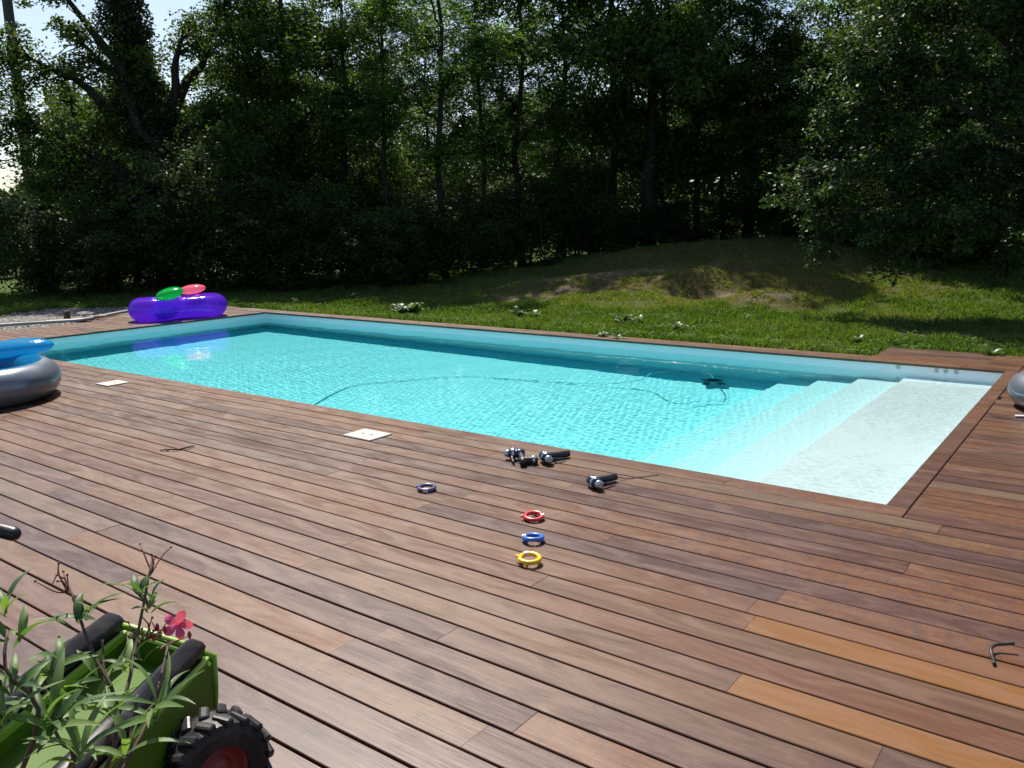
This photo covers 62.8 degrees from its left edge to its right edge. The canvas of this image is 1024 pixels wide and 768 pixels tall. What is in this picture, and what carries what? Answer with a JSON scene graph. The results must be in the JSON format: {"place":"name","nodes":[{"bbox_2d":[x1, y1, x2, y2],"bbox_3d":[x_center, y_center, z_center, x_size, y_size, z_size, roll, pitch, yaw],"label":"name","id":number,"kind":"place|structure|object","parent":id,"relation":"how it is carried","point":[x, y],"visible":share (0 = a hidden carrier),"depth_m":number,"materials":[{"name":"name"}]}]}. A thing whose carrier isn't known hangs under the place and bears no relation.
{"place":"outdoors","nodes":[
{"label":"outdoors","id":0,"kind":"place"},
{"bbox_2d":[0,523,21,685],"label":"garden chair","id":1,"kind":"object","parent":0,"point":[10,533],"visible":0.93,"depth_m":2.75,"materials":[{"name":"black plastic"}]},
{"bbox_2d":[0,0,948,219],"label":"sky","id":2,"kind":"structure","parent":0,"point":[34,17],"materials":[{"name":"white"}]},
{"bbox_2d":[0,230,1023,356],"bbox_3d":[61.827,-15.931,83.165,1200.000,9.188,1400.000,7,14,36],"label":"ground","id":3,"kind":"structure","parent":0,"point":[784,296],"depth_m":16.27,"materials":[{"name":"green plant"}]},
{"bbox_2d":[0,165,52,284],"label":"bush","id":4,"kind":"object","parent":3,"relation":"on","point":[19,238],"visible":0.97,"depth_m":18.36,"materials":[{"name":"green plant"}]},
{"bbox_2d":[2,0,51,286],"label":"trunk","id":5,"kind":"object","parent":3,"relation":"on","point":[8,11],"visible":0.14,"depth_m":23.12,"materials":[{"name":"brown wood"}]},
{"bbox_2d":[0,19,54,164],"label":"woodland tree","id":6,"kind":"object","parent":3,"relation":"on","point":[10,59],"visible":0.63,"depth_m":20.16,"materials":[{"name":"green plant"}]},
{"bbox_2d":[0,215,57,277],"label":"bush","id":7,"kind":"object","parent":3,"relation":"on","point":[10,270],"visible":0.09,"depth_m":28.82,"materials":[{"name":"green plant"}]},
{"bbox_2d":[13,238,73,294],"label":"bush","id":8,"kind":"object","parent":3,"relation":"on","point":[52,290],"visible":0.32,"depth_m":20.50,"materials":[{"name":"green plant"}]},
{"bbox_2d":[0,306,127,330],"bbox_3d":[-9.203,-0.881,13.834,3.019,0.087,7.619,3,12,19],"label":"gravel","id":9,"kind":"structure","parent":3,"relation":"on","point":[51,315],"depth_m":15.78,"materials":[{"name":"grey gravel"}]},
{"bbox_2d":[0,310,127,326],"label":"drain pipe","id":10,"kind":"object","parent":9,"relation":"on","point":[56,321],"visible":0.73,"depth_m":14.32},
{"bbox_2d":[63,310,70,318],"bbox_3d":[-8.026,-1.236,15.125,0.090,0.170,0.090,7,14,36],"label":"timber stub","id":11,"kind":"object","parent":9,"relation":"on","point":[66,314],"visible":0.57,"depth_m":15.09,"materials":[{"name":"brown wood"}]},
{"bbox_2d":[75,311,94,315],"bbox_3d":[-8.057,-1.318,15.832,0.440,0.100,0.320,7,14,36],"label":"flat stone","id":12,"kind":"object","parent":9,"relation":"on","point":[85,313],"visible":0.74,"depth_m":15.71,"materials":[{"name":"grey stone"}]},
{"bbox_2d":[1,73,142,286],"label":"woodland tree","id":13,"kind":"object","parent":3,"relation":"on","point":[76,106],"visible":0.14,"depth_m":21.99,"materials":[{"name":"green plant"}]},
{"bbox_2d":[0,185,148,299],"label":"bush","id":14,"kind":"object","parent":3,"relation":"on","point":[43,236],"visible":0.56,"depth_m":19.59,"materials":[{"name":"green plant"}]},
{"bbox_2d":[46,206,185,294],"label":"bush","id":15,"kind":"object","parent":3,"relation":"on","point":[96,240],"visible":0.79,"depth_m":19.44,"materials":[{"name":"green plant"}]},
{"bbox_2d":[0,0,258,289],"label":"forked tree","id":16,"kind":"object","parent":3,"relation":"on","point":[131,72],"visible":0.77,"depth_m":21.06,"materials":[{"name":"green plant"}]},
{"bbox_2d":[52,88,207,281],"bbox_3d":[-11.585,-6.085,25.401,4.470,6.065,4.201,-10,14,-38],"label":"woodland tree","id":17,"kind":"object","parent":3,"relation":"on","point":[112,150],"visible":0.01,"depth_m":24.42,"materials":[{"name":"green plant"}]},
{"bbox_2d":[66,154,234,281],"bbox_3d":[-10.240,-4.759,24.439,5.026,3.996,5.653,-7,13,-29],"label":"bush","id":18,"kind":"object","parent":3,"relation":"on","point":[123,215],"visible":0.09,"depth_m":22.38,"materials":[{"name":"green plant"}]},
{"bbox_2d":[103,130,315,292],"bbox_3d":[-7.467,-4.067,20.542,4.700,4.052,4.179,-12,15,-43],"label":"bush","id":19,"kind":"object","parent":3,"relation":"on","point":[181,214],"visible":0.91,"depth_m":19.77,"materials":[{"name":"green plant"}]},
{"bbox_2d":[171,201,315,291],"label":"bush","id":20,"kind":"object","parent":3,"relation":"on","point":[268,271],"visible":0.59,"depth_m":20.24,"materials":[{"name":"green plant"}]},
{"bbox_2d":[159,0,344,280],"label":"woodland tree","id":21,"kind":"object","parent":3,"relation":"on","point":[224,23],"visible":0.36,"depth_m":21.84,"materials":[{"name":"green plant"}]},
{"bbox_2d":[180,9,339,268],"bbox_3d":[-8.182,-7.902,26.567,5.428,8.880,5.801,-11,15,-42],"label":"woodland tree","id":22,"kind":"object","parent":3,"relation":"on","point":[236,105],"visible":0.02,"depth_m":25.99,"materials":[{"name":"green plant"}]},
{"bbox_2d":[167,0,379,279],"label":"robinia tree","id":23,"kind":"object","parent":3,"relation":"on","point":[289,153],"visible":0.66,"depth_m":21.44,"materials":[{"name":"green plant"}]},
{"bbox_2d":[181,122,369,282],"bbox_3d":[-7.008,-5.354,24.990,5.592,4.833,4.971,-3,11,-8],"label":"bush","id":24,"kind":"object","parent":3,"relation":"on","point":[311,168],"visible":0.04,"depth_m":23.78,"materials":[{"name":"green plant"}]},
{"bbox_2d":[206,192,372,292],"bbox_3d":[-5.317,-3.461,20.886,4.448,2.556,3.955,-8,13,-31],"label":"bush","id":25,"kind":"object","parent":3,"relation":"on","point":[282,234],"visible":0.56,"depth_m":19.95,"materials":[{"name":"green plant"}]},
{"bbox_2d":[257,0,380,273],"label":"robinia tree","id":26,"kind":"object","parent":3,"relation":"on","point":[310,76],"visible":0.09,"depth_m":27.07,"materials":[{"name":"green plant"}]},
{"bbox_2d":[255,176,421,290],"bbox_3d":[-4.124,-3.575,20.514,4.315,2.925,3.014,-3,11,-11],"label":"bush","id":27,"kind":"object","parent":3,"relation":"on","point":[322,247],"visible":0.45,"depth_m":19.93,"materials":[{"name":"green plant"}]},
{"bbox_2d":[239,0,452,276],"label":"robinia tree","id":28,"kind":"object","parent":3,"relation":"on","point":[333,72],"visible":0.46,"depth_m":22.47,"materials":[{"name":"green plant"}]},
{"bbox_2d":[307,18,459,214],"bbox_3d":[-4.788,-8.059,28.565,6.084,8.455,5.718,-3,11,-12],"label":"robinia tree","id":29,"kind":"object","parent":3,"relation":"on","point":[407,128],"visible":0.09,"depth_m":28.07,"materials":[{"name":"green plant"}]},
{"bbox_2d":[317,156,450,268],"bbox_3d":[-4.380,-4.915,25.208,4.323,3.887,4.862,6,13,33],"label":"bush","id":30,"kind":"object","parent":3,"relation":"on","point":[396,202],"visible":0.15,"depth_m":24.31,"materials":[{"name":"green plant"}]},
{"bbox_2d":[306,0,468,258],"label":"robinia tree","id":31,"kind":"object","parent":3,"relation":"on","point":[380,20],"visible":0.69,"depth_m":21.11,"materials":[{"name":"green plant"}]},
{"bbox_2d":[316,203,460,289],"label":"bush","id":32,"kind":"object","parent":3,"relation":"on","point":[376,224],"visible":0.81,"depth_m":19.38,"materials":[{"name":"green plant"}]},
{"bbox_2d":[391,303,412,313],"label":"weed","id":33,"kind":"object","parent":3,"relation":"on","point":[400,308],"visible":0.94,"depth_m":14.87,"materials":[{"name":"green plant"}]},
{"bbox_2d":[408,302,422,312],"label":"weed","id":34,"kind":"object","parent":3,"relation":"on","point":[414,306],"visible":0.78,"depth_m":14.91,"materials":[{"name":"green plant"}]},
{"bbox_2d":[366,9,482,191],"bbox_3d":[-3.327,-8.596,29.506,3.960,9.038,4.305,5,13,28],"label":"robinia tree","id":35,"kind":"object","parent":3,"relation":"on","point":[417,128],"visible":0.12,"depth_m":29.47,"materials":[{"name":"green plant"}]},
{"bbox_2d":[357,190,500,286],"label":"bush","id":36,"kind":"object","parent":3,"relation":"on","point":[449,226],"visible":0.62,"depth_m":20.26,"materials":[{"name":"green plant"}]},
{"bbox_2d":[0,70,857,251],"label":"wood","id":37,"kind":"object","parent":3,"relation":"on","point":[51,108],"visible":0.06,"depth_m":59.80,"materials":[{"name":"green plant"}]},
{"bbox_2d":[316,0,560,276],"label":"robinia tree","id":38,"kind":"object","parent":3,"relation":"on","point":[437,149],"visible":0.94,"depth_m":20.49,"materials":[{"name":"green plant"}]},
{"bbox_2d":[399,170,488,269],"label":"bush","id":39,"kind":"object","parent":3,"relation":"on","point":[449,204],"visible":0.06,"depth_m":26.59,"materials":[{"name":"green plant"}]},
{"bbox_2d":[387,178,535,274],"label":"bush","id":40,"kind":"object","parent":3,"relation":"on","point":[494,224],"visible":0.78,"depth_m":20.50,"materials":[{"name":"green plant"}]},
{"bbox_2d":[400,0,551,268],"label":"robinia tree","id":41,"kind":"object","parent":3,"relation":"on","point":[507,131],"visible":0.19,"depth_m":23.10,"materials":[{"name":"green plant"}]},
{"bbox_2d":[0,237,1023,352],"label":"clover","id":42,"kind":"object","parent":3,"relation":"on","point":[677,334],"visible":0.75,"depth_m":13.64,"materials":[{"name":"green plant"}]},
{"bbox_2d":[445,178,581,272],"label":"bush","id":43,"kind":"object","parent":3,"relation":"on","point":[529,214],"visible":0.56,"depth_m":21.30,"materials":[{"name":"green plant"}]},
{"bbox_2d":[510,306,524,314],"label":"weed","id":44,"kind":"object","parent":3,"relation":"on","point":[518,311],"visible":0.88,"depth_m":14.26,"materials":[{"name":"green plant"}]},
{"bbox_2d":[428,19,608,264],"bbox_3d":[-0.377,-8.562,29.945,6.208,8.730,5.835,8,14,39],"label":"robinia tree","id":45,"kind":"object","parent":3,"relation":"on","point":[474,178],"visible":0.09,"depth_m":29.38,"materials":[{"name":"green plant"}]},
{"bbox_2d":[465,152,577,262],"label":"bush","id":46,"kind":"object","parent":3,"relation":"on","point":[508,177],"visible":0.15,"depth_m":27.14,"materials":[{"name":"green plant"}]},
{"bbox_2d":[433,0,617,266],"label":"robinia tree","id":47,"kind":"object","parent":3,"relation":"on","point":[517,103],"visible":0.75,"depth_m":21.72,"materials":[{"name":"green plant"}]},
{"bbox_2d":[525,309,540,316],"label":"weed","id":48,"kind":"object","parent":3,"relation":"on","point":[534,312],"visible":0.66,"depth_m":13.82,"materials":[{"name":"green plant"}]},
{"bbox_2d":[498,196,611,258],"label":"bush","id":49,"kind":"object","parent":3,"relation":"on","point":[574,227],"visible":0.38,"depth_m":22.39,"materials":[{"name":"green plant"}]},
{"bbox_2d":[492,0,642,256],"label":"robinia tree","id":50,"kind":"object","parent":3,"relation":"on","point":[564,148],"visible":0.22,"depth_m":24.24,"materials":[{"name":"green plant"}]},
{"bbox_2d":[514,2,628,252],"bbox_3d":[2.998,-9.182,30.135,5.384,9.739,5.454,4,12,25],"label":"robinia tree","id":51,"kind":"object","parent":3,"relation":"on","point":[594,162],"visible":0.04,"depth_m":29.88,"materials":[{"name":"green plant"}]},
{"bbox_2d":[517,151,630,256],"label":"bush","id":52,"kind":"object","parent":3,"relation":"on","point":[550,191],"visible":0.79,"depth_m":21.93,"materials":[{"name":"green plant"}]},
{"bbox_2d":[543,190,636,256],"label":"bush","id":53,"kind":"object","parent":3,"relation":"on","point":[587,250],"visible":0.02,"depth_m":23.69,"materials":[{"name":"green plant"}]},
{"bbox_2d":[471,0,731,250],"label":"woodland tree","id":54,"kind":"object","parent":3,"relation":"on","point":[601,51],"visible":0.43,"depth_m":21.76,"materials":[{"name":"green plant"}]},
{"bbox_2d":[612,314,632,322],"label":"weed","id":55,"kind":"object","parent":3,"relation":"on","point":[624,318],"visible":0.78,"depth_m":13.09,"materials":[{"name":"green plant"}]},
{"bbox_2d":[515,0,754,246],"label":"woodland tree","id":56,"kind":"object","parent":3,"relation":"on","point":[651,119],"visible":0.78,"depth_m":21.58,"materials":[{"name":"green plant"}]},
{"bbox_2d":[618,201,685,246],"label":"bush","id":57,"kind":"object","parent":3,"relation":"on","point":[657,225],"visible":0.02,"depth_m":24.76,"materials":[{"name":"green plant"}]},
{"bbox_2d":[567,0,778,242],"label":"robinia tree","id":58,"kind":"object","parent":3,"relation":"on","point":[630,188],"visible":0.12,"depth_m":23.64,"materials":[{"name":"green plant"}]},
{"bbox_2d":[670,321,684,328],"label":"weed","id":59,"kind":"object","parent":3,"relation":"on","point":[679,324],"visible":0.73,"depth_m":12.21,"materials":[{"name":"green plant"}]},
{"bbox_2d":[642,50,738,218],"bbox_3d":[6.619,-9.143,31.359,4.493,9.038,4.132,-10,14,-38],"label":"woodland tree","id":60,"kind":"object","parent":3,"relation":"on","point":[679,111],"visible":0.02,"depth_m":30.95,"materials":[{"name":"green plant"}]},
{"bbox_2d":[607,0,827,231],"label":"robinia tree","id":61,"kind":"object","parent":3,"relation":"on","point":[699,122],"visible":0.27,"depth_m":22.19,"materials":[{"name":"green plant"}]},
{"bbox_2d":[670,0,782,238],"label":"robinia tree","id":62,"kind":"object","parent":3,"relation":"on","point":[717,3],"visible":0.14,"depth_m":22.36,"materials":[{"name":"green plant"}]},
{"bbox_2d":[643,0,828,237],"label":"woodland tree","id":63,"kind":"object","parent":3,"relation":"on","point":[753,120],"visible":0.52,"depth_m":21.58,"materials":[{"name":"green plant"}]},
{"bbox_2d":[697,182,786,239],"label":"bush","id":64,"kind":"object","parent":3,"relation":"on","point":[721,210],"visible":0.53,"depth_m":21.88,"materials":[{"name":"green plant"}]},
{"bbox_2d":[702,6,852,235],"bbox_3d":[7.455,-6.985,23.409,4.357,6.880,4.274,-1,11,0],"label":"robinia tree","id":65,"kind":"object","parent":3,"relation":"on","point":[802,143],"visible":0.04,"depth_m":23.02,"materials":[{"name":"green plant"}]},
{"bbox_2d":[687,0,869,236],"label":"woodland tree","id":66,"kind":"object","parent":3,"relation":"on","point":[769,79],"visible":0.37,"depth_m":20.69,"materials":[{"name":"green plant"}]},
{"bbox_2d":[736,195,827,238],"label":"bush","id":67,"kind":"object","parent":3,"relation":"on","point":[772,213],"visible":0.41,"depth_m":21.22,"materials":[{"name":"green plant"}]},
{"bbox_2d":[751,0,863,235],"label":"woodland tree","id":68,"kind":"object","parent":3,"relation":"on","point":[820,18],"visible":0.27,"depth_m":21.13,"materials":[{"name":"green plant"}]},
{"bbox_2d":[748,126,888,243],"bbox_3d":[7.476,-4.683,19.971,3.300,2.864,2.934,-2,11,-6],"label":"bush","id":69,"kind":"object","parent":3,"relation":"on","point":[790,157],"visible":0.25,"depth_m":19.56,"materials":[{"name":"green plant"}]},
{"bbox_2d":[849,334,866,341],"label":"weed","id":70,"kind":"object","parent":3,"relation":"on","point":[855,338],"visible":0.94,"depth_m":10.71,"materials":[{"name":"green plant"}]},
{"bbox_2d":[797,168,920,250],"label":"bush","id":71,"kind":"object","parent":3,"relation":"on","point":[852,235],"visible":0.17,"depth_m":19.02,"materials":[{"name":"green plant"}]},
{"bbox_2d":[758,0,1023,286],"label":"spreading tree","id":72,"kind":"object","parent":3,"relation":"on","point":[961,160],"visible":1,"depth_m":12.48,"materials":[{"name":"green plant"}]},
{"bbox_2d":[831,132,956,262],"bbox_3d":[8.574,-3.975,17.915,3.260,2.774,3.667,4,12,23],"label":"bush","id":73,"kind":"object","parent":3,"relation":"on","point":[928,145],"visible":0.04,"depth_m":17.31,"materials":[{"name":"green plant"}]},
{"bbox_2d":[806,0,987,157],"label":"woodland tree","id":74,"kind":"object","parent":3,"relation":"on","point":[845,140],"visible":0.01,"depth_m":20.97,"materials":[{"name":"green plant"}]},
{"bbox_2d":[783,0,1012,239],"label":"woodland tree","id":75,"kind":"object","parent":3,"relation":"on","point":[818,49],"visible":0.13,"depth_m":19.73,"materials":[{"name":"green plant"}]},
{"bbox_2d":[808,1,1010,243],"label":"robinia tree","id":76,"kind":"object","parent":3,"relation":"on","point":[914,74],"visible":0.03,"depth_m":19.86,"materials":[{"name":"green plant"}]},
{"bbox_2d":[831,0,1023,243],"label":"woodland tree","id":77,"kind":"object","parent":3,"relation":"on","point":[994,45],"visible":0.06,"depth_m":17.97,"materials":[{"name":"green plant"}]},
{"bbox_2d":[864,186,1023,269],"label":"bush","id":78,"kind":"object","parent":3,"relation":"on","point":[937,263],"visible":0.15,"depth_m":17.02,"materials":[{"name":"green plant"}]},
{"bbox_2d":[865,0,1022,254],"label":"woodland tree","id":79,"kind":"object","parent":3,"relation":"on","point":[959,36],"visible":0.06,"depth_m":18.13,"materials":[{"name":"green plant"}]},
{"bbox_2d":[913,109,1023,283],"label":"bush","id":80,"kind":"object","parent":3,"relation":"on","point":[1007,268],"visible":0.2,"depth_m":15.99,"materials":[{"name":"green plant"}]},
{"bbox_2d":[980,344,1003,354],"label":"weed","id":81,"kind":"object","parent":3,"relation":"on","point":[990,351],"visible":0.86,"depth_m":9.55,"materials":[{"name":"green plant"}]},
{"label":"deck joists","id":82,"kind":"structure","parent":3,"relation":"on","visible":0},
{"bbox_2d":[0,306,1023,767],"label":"deck","id":83,"kind":"structure","parent":82,"relation":"on","point":[334,592],"depth_m":3.78,"materials":[{"name":"brown wood"}]},
{"bbox_2d":[0,354,61,407],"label":"silver float","id":84,"kind":"object","parent":83,"relation":"on","point":[26,378],"visible":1,"depth_m":7.79,"materials":[{"name":"plastic"}]},
{"bbox_2d":[0,543,203,767],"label":"potted oleander","id":85,"kind":"object","parent":83,"relation":"on","point":[33,703],"visible":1,"depth_m":1.42,"materials":[{"name":"plant"}]},
{"bbox_2d":[96,380,128,386],"bbox_3d":[-4.164,-0.011,8.742,0.240,0.014,0.240,7,14,36],"label":"skimmer lid","id":86,"kind":"object","parent":83,"relation":"on","point":[113,383],"visible":1,"depth_m":8.71,"materials":[{"name":"plastic"}]},
{"bbox_2d":[0,612,274,767],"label":"toy trailer","id":87,"kind":"object","parent":83,"relation":"on","point":[210,729],"visible":0.69,"depth_m":2.24,"materials":[{"name":"plastic"}]},
{"bbox_2d":[160,445,194,450],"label":"twig","id":88,"kind":"object","parent":83,"relation":"on","point":[177,449],"visible":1,"depth_m":6.09,"materials":[{"name":"brown wood"}]},
{"bbox_2d":[128,293,226,321],"bbox_3d":[-5.890,-1.363,14.836,1.698,0.418,0.874,-11,15,-40],"label":"purple float","id":89,"kind":"object","parent":83,"relation":"on","point":[148,309],"visible":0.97,"depth_m":14.48,"materials":[{"name":"purple plastic"}]},
{"bbox_2d":[156,287,182,299],"bbox_3d":[-5.881,-1.552,14.408,0.439,0.224,0.418,7,14,36],"label":"green cushion","id":90,"kind":"object","parent":89,"relation":"on","point":[169,293],"visible":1,"depth_m":14.27,"materials":[{"name":"green plastic"}]},
{"bbox_2d":[182,284,205,293],"bbox_3d":[-5.780,-1.712,15.164,0.432,0.178,0.416,7,14,36],"label":"pink cushion","id":91,"kind":"object","parent":89,"relation":"on","point":[193,289],"visible":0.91,"depth_m":15.03,"materials":[{"name":"pink plastic"}]},
{"bbox_2d":[343,429,391,440],"bbox_3d":[-1.109,0.387,6.424,0.300,0.014,0.235,7,14,36],"label":"skimmer lid","id":92,"kind":"object","parent":83,"relation":"on","point":[367,434],"visible":1,"depth_m":6.40,"materials":[{"name":"plastic"}]},
{"bbox_2d":[416,483,435,492],"bbox_3d":[-0.523,0.631,5.089,0.128,0.032,0.117,-1,11,2],"label":"dive ring","id":93,"kind":"object","parent":83,"relation":"on","point":[429,490],"visible":1,"depth_m":5.06,"materials":[{"name":"plastic"}]},
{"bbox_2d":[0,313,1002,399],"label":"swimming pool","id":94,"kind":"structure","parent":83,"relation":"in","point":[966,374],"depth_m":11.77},
{"bbox_2d":[6,318,995,504],"bbox_3d":[-1.246,-0.216,10.192,12.110,0.004,5.020,7,14,36],"label":"water surface","id":95,"kind":"object","parent":94,"relation":"in","point":[871,436],"visible":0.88,"depth_m":8.42,"materials":[{"name":"teal liquid"}]},
{"bbox_2d":[504,447,525,465],"bbox_3d":[0.022,0.487,5.633,0.144,0.081,0.232,-1,11,-2],"label":"spray nozzle","id":96,"kind":"object","parent":83,"relation":"on","point":[513,453],"visible":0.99,"depth_m":5.67,"materials":[{"name":"black plastic"}]},
{"bbox_2d":[515,551,541,566],"bbox_3d":[0.084,0.830,3.972,0.117,0.039,0.116,-5,12,-20],"label":"dive ring","id":97,"kind":"object","parent":83,"relation":"on","point":[527,563],"visible":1,"depth_m":3.95,"materials":[{"name":"plastic"}]},
{"bbox_2d":[524,455,537,463],"bbox_3d":[0.115,0.505,5.588,0.120,0.060,0.059,-2,11,-3],"label":"hose coupling","id":98,"kind":"object","parent":83,"relation":"on","point":[532,459],"visible":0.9,"depth_m":5.57,"materials":[{"name":"black plastic"}]},
{"bbox_2d":[520,510,544,521],"bbox_3d":[0.119,0.720,4.559,0.118,0.037,0.116,9,15,42],"label":"dive ring","id":99,"kind":"object","parent":83,"relation":"on","point":[524,516],"visible":1,"depth_m":4.55,"materials":[{"name":"plastic"}]},
{"bbox_2d":[522,533,544,543],"bbox_3d":[0.107,0.778,4.250,0.117,0.040,0.117,-4,11,-16],"label":"dive ring","id":100,"kind":"object","parent":83,"relation":"on","point":[531,537],"visible":1,"depth_m":4.22,"materials":[{"name":"plastic"}]},
{"bbox_2d":[539,450,569,463],"bbox_3d":[0.299,0.481,5.636,0.246,0.081,0.143,-6,12,-25],"label":"spray nozzle","id":101,"kind":"object","parent":83,"relation":"on","point":[545,457],"visible":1,"depth_m":5.62,"materials":[{"name":"black plastic"}]},
{"bbox_2d":[586,474,656,488],"bbox_3d":[0.690,0.566,5.173,0.528,0.079,0.138,-8,13,-31],"label":"spray nozzle","id":102,"kind":"object","parent":83,"relation":"on","point":[596,482],"visible":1,"depth_m":5.08,"materials":[{"name":"black plastic"}]},
{"bbox_2d":[887,371,1017,510],"bbox_3d":[3.614,0.290,6.600,0.115,0.028,4.918,7,14,36],"label":"deck edge board","id":103,"kind":"object","parent":83,"relation":"attached to","point":[909,493],"visible":0.88,"depth_m":5.76,"materials":[{"name":"brown wood"}]},
{"bbox_2d":[989,642,1014,665],"bbox_3d":[1.775,0.976,3.069,0.164,0.040,0.059,-9,14,-37],"label":"bent rod","id":104,"kind":"object","parent":83,"relation":"on","point":[992,646],"visible":1,"depth_m":3.09,"materials":[{"name":"grey metal"}]},
{"bbox_2d":[1007,371,1023,407],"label":"silver float","id":105,"kind":"object","parent":83,"relation":"on","point":[1015,388],"visible":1,"depth_m":6.86,"materials":[{"name":"plastic"}]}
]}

